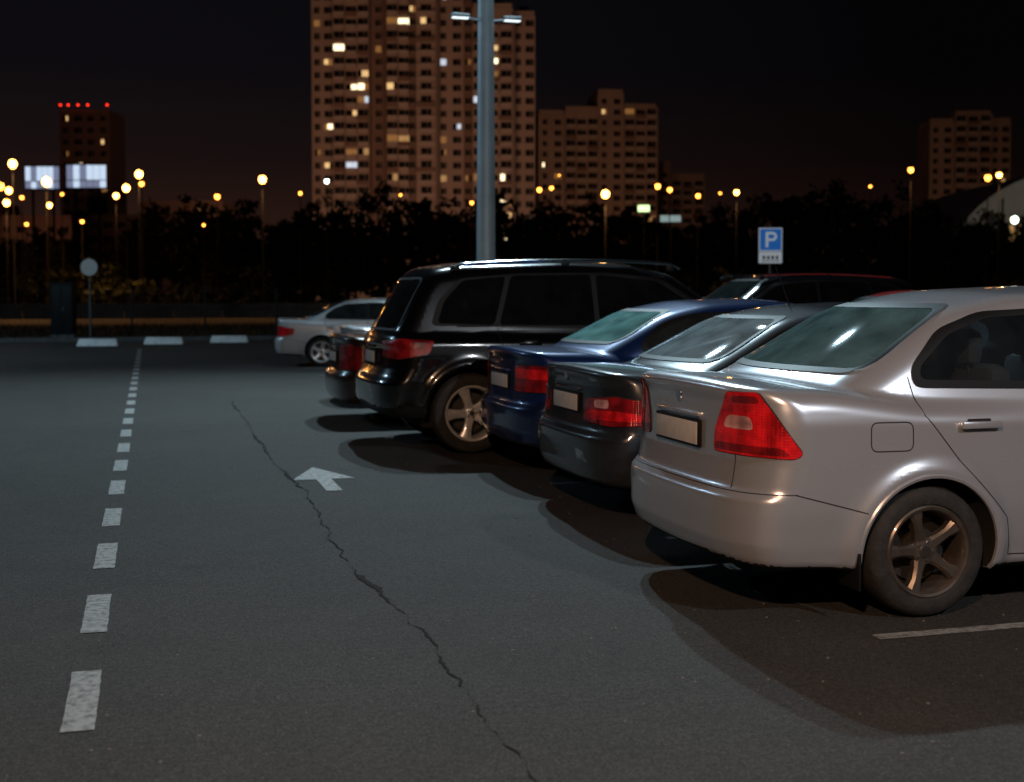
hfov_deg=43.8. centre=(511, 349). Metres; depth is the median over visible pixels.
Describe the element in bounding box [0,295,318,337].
ground
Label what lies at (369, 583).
asphalt crack
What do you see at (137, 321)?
service road
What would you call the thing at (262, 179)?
street lamp
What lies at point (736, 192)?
street lamp
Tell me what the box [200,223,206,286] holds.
street lamp
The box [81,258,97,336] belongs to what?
round traffic sign
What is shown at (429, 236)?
tree line
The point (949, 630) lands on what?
parking stall markings
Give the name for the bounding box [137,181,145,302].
street lamp
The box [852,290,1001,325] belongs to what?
red sedan car
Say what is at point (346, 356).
bronze sedan car
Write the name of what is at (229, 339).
wheel stop block
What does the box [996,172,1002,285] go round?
street lamp
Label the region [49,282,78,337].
utility cabinet
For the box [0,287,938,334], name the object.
fence
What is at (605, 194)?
street lamp
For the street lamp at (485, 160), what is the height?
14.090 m
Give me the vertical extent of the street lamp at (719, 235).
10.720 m
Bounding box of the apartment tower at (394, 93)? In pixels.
[311,0,534,300]
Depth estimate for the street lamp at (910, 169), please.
93.55 m
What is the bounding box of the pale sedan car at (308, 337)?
[275,297,386,366]
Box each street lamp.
[0,182,3,303]
[3,199,9,303]
[5,187,11,300]
[8,159,16,303]
[18,195,24,303]
[22,222,30,303]
[42,177,50,303]
[47,202,51,303]
[59,192,64,281]
[80,220,83,303]
[113,193,118,279]
[122,184,129,303]
[135,170,142,298]
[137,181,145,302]
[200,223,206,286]
[213,194,220,302]
[259,175,265,302]
[297,191,302,302]
[323,179,330,302]
[397,193,402,277]
[451,0,521,261]
[468,201,474,261]
[536,187,542,258]
[548,186,553,258]
[602,190,608,258]
[654,183,660,271]
[666,187,673,275]
[694,193,701,294]
[717,192,722,266]
[733,190,738,279]
[866,185,873,273]
[907,167,914,284]
[984,174,991,286]
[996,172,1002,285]
[1011,216,1017,275]
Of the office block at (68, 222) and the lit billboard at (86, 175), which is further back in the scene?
the office block at (68, 222)
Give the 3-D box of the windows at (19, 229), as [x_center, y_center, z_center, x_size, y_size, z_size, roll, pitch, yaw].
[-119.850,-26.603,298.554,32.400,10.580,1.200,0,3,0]
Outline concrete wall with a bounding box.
[0,303,333,318]
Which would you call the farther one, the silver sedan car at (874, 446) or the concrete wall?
the concrete wall
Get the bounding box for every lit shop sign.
[638,205,649,268]
[660,215,680,275]
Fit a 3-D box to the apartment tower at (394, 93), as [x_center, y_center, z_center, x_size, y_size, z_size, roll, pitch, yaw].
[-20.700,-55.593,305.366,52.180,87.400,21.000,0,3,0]
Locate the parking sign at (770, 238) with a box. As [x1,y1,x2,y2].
[759,226,781,272]
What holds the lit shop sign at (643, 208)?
on the ground at (137, 330)
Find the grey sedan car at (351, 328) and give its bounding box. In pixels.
[340,324,371,332]
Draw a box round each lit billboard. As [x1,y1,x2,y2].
[24,165,61,238]
[65,163,107,303]
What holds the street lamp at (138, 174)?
on the ground at (137, 330)
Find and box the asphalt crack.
[232,400,537,781]
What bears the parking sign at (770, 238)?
on the parking lot
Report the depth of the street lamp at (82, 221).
103.74 m
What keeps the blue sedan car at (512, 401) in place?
on the parking lot
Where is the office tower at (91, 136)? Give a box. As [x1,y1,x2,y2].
[59,110,125,217]
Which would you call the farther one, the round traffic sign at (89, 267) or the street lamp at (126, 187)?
the street lamp at (126, 187)
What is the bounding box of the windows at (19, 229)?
[3,227,68,243]
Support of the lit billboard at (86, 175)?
on the ground at (137, 330)
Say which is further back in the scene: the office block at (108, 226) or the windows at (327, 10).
the windows at (327, 10)
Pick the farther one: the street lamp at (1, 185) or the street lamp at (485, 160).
the street lamp at (1, 185)
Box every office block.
[0,203,88,300]
[87,200,235,300]
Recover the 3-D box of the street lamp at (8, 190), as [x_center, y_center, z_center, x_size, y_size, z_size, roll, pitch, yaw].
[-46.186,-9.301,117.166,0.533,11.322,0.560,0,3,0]
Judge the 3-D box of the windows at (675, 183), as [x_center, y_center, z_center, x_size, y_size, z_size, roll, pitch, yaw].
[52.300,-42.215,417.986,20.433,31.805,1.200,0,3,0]
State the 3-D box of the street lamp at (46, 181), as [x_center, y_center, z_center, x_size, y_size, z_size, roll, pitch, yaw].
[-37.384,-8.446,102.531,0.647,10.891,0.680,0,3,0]
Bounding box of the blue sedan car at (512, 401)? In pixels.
[480,298,794,447]
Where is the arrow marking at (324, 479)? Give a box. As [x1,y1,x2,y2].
[293,467,353,490]
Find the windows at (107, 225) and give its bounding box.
[91,208,218,254]
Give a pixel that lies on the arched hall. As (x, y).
(965, 206)
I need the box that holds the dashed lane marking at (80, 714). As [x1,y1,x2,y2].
[60,349,141,731]
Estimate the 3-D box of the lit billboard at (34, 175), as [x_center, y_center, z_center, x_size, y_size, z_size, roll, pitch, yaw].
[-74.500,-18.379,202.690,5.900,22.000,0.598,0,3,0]
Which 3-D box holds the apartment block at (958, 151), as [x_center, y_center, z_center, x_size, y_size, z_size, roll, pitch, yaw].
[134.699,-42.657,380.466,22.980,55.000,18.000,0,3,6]
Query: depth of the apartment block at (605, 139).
357.31 m
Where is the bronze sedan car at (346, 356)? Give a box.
[325,333,402,420]
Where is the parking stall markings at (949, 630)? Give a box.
[271,345,1023,638]
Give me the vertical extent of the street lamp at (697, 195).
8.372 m
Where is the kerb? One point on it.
(189, 338)
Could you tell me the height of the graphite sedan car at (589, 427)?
1.701 m
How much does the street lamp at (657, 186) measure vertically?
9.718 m
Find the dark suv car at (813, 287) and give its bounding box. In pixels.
[703,272,912,303]
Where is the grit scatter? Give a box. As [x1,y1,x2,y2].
[2,430,1020,776]
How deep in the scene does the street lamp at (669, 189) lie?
84.36 m
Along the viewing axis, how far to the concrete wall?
80.50 m
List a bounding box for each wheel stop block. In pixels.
[76,339,119,346]
[144,337,184,344]
[210,336,248,342]
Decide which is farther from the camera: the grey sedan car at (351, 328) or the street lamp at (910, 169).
the street lamp at (910, 169)
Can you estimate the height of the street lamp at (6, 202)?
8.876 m
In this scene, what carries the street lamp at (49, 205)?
on the ground at (137, 330)
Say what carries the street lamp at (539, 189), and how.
on the ground at (137, 330)
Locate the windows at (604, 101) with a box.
[542,99,655,252]
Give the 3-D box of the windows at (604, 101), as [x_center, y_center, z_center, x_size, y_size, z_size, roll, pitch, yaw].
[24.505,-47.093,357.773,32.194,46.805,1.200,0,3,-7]
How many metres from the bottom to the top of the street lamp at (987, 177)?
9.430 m
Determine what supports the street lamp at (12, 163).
on the ground at (137, 330)
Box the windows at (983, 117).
[932,115,1008,194]
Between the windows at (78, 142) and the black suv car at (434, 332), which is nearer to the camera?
the black suv car at (434, 332)
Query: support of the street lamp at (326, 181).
on the ground at (137, 330)
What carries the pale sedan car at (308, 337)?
on the parking lot
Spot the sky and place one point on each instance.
(778, 98)
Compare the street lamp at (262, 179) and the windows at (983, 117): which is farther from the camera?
the windows at (983, 117)
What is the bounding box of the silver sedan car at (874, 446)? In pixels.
[631,286,1023,615]
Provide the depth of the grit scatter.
5.89 m
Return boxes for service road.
[0,318,277,324]
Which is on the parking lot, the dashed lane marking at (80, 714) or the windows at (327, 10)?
the dashed lane marking at (80, 714)
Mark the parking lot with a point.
(564, 698)
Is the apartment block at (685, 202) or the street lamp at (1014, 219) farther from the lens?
the apartment block at (685, 202)
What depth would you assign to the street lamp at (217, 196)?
90.40 m
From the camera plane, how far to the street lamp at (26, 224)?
93.00 m
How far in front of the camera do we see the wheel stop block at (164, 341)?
37.45 m
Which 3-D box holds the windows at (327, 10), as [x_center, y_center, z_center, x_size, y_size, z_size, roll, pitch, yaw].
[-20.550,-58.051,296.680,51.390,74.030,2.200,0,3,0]
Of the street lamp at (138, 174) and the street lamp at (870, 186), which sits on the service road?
the street lamp at (870, 186)
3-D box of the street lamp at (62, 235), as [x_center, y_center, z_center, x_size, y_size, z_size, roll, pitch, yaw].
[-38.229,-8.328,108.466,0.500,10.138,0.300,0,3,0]
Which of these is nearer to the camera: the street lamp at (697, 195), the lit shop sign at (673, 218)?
the street lamp at (697, 195)
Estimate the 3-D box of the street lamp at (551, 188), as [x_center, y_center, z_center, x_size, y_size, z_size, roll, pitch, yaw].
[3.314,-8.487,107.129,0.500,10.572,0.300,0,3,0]
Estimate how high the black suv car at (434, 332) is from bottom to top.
1.826 m
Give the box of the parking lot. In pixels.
[0,340,1023,781]
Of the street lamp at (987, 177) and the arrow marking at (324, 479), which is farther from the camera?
the street lamp at (987, 177)
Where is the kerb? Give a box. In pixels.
[0,336,276,342]
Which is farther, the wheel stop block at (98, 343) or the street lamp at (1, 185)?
the street lamp at (1, 185)
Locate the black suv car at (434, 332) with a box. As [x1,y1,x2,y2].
[355,259,701,452]
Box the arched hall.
[876,177,1023,275]
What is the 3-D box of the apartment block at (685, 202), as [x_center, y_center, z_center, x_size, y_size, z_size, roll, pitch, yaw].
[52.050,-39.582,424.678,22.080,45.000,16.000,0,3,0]
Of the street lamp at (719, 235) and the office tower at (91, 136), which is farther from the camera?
the office tower at (91, 136)
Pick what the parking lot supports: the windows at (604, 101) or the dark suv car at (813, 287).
the dark suv car at (813, 287)
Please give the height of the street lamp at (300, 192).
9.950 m
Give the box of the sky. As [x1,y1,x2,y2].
[0,0,1023,292]
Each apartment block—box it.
[535,89,657,252]
[658,162,704,238]
[917,110,1010,206]
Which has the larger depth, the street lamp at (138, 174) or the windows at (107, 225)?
the windows at (107, 225)
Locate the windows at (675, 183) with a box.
[662,173,702,237]
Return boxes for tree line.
[0,178,1023,307]
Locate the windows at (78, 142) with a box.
[62,116,106,215]
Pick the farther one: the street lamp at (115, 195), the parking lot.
the street lamp at (115, 195)
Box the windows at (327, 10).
[313,0,533,231]
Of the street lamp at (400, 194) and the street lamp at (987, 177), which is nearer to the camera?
the street lamp at (987, 177)

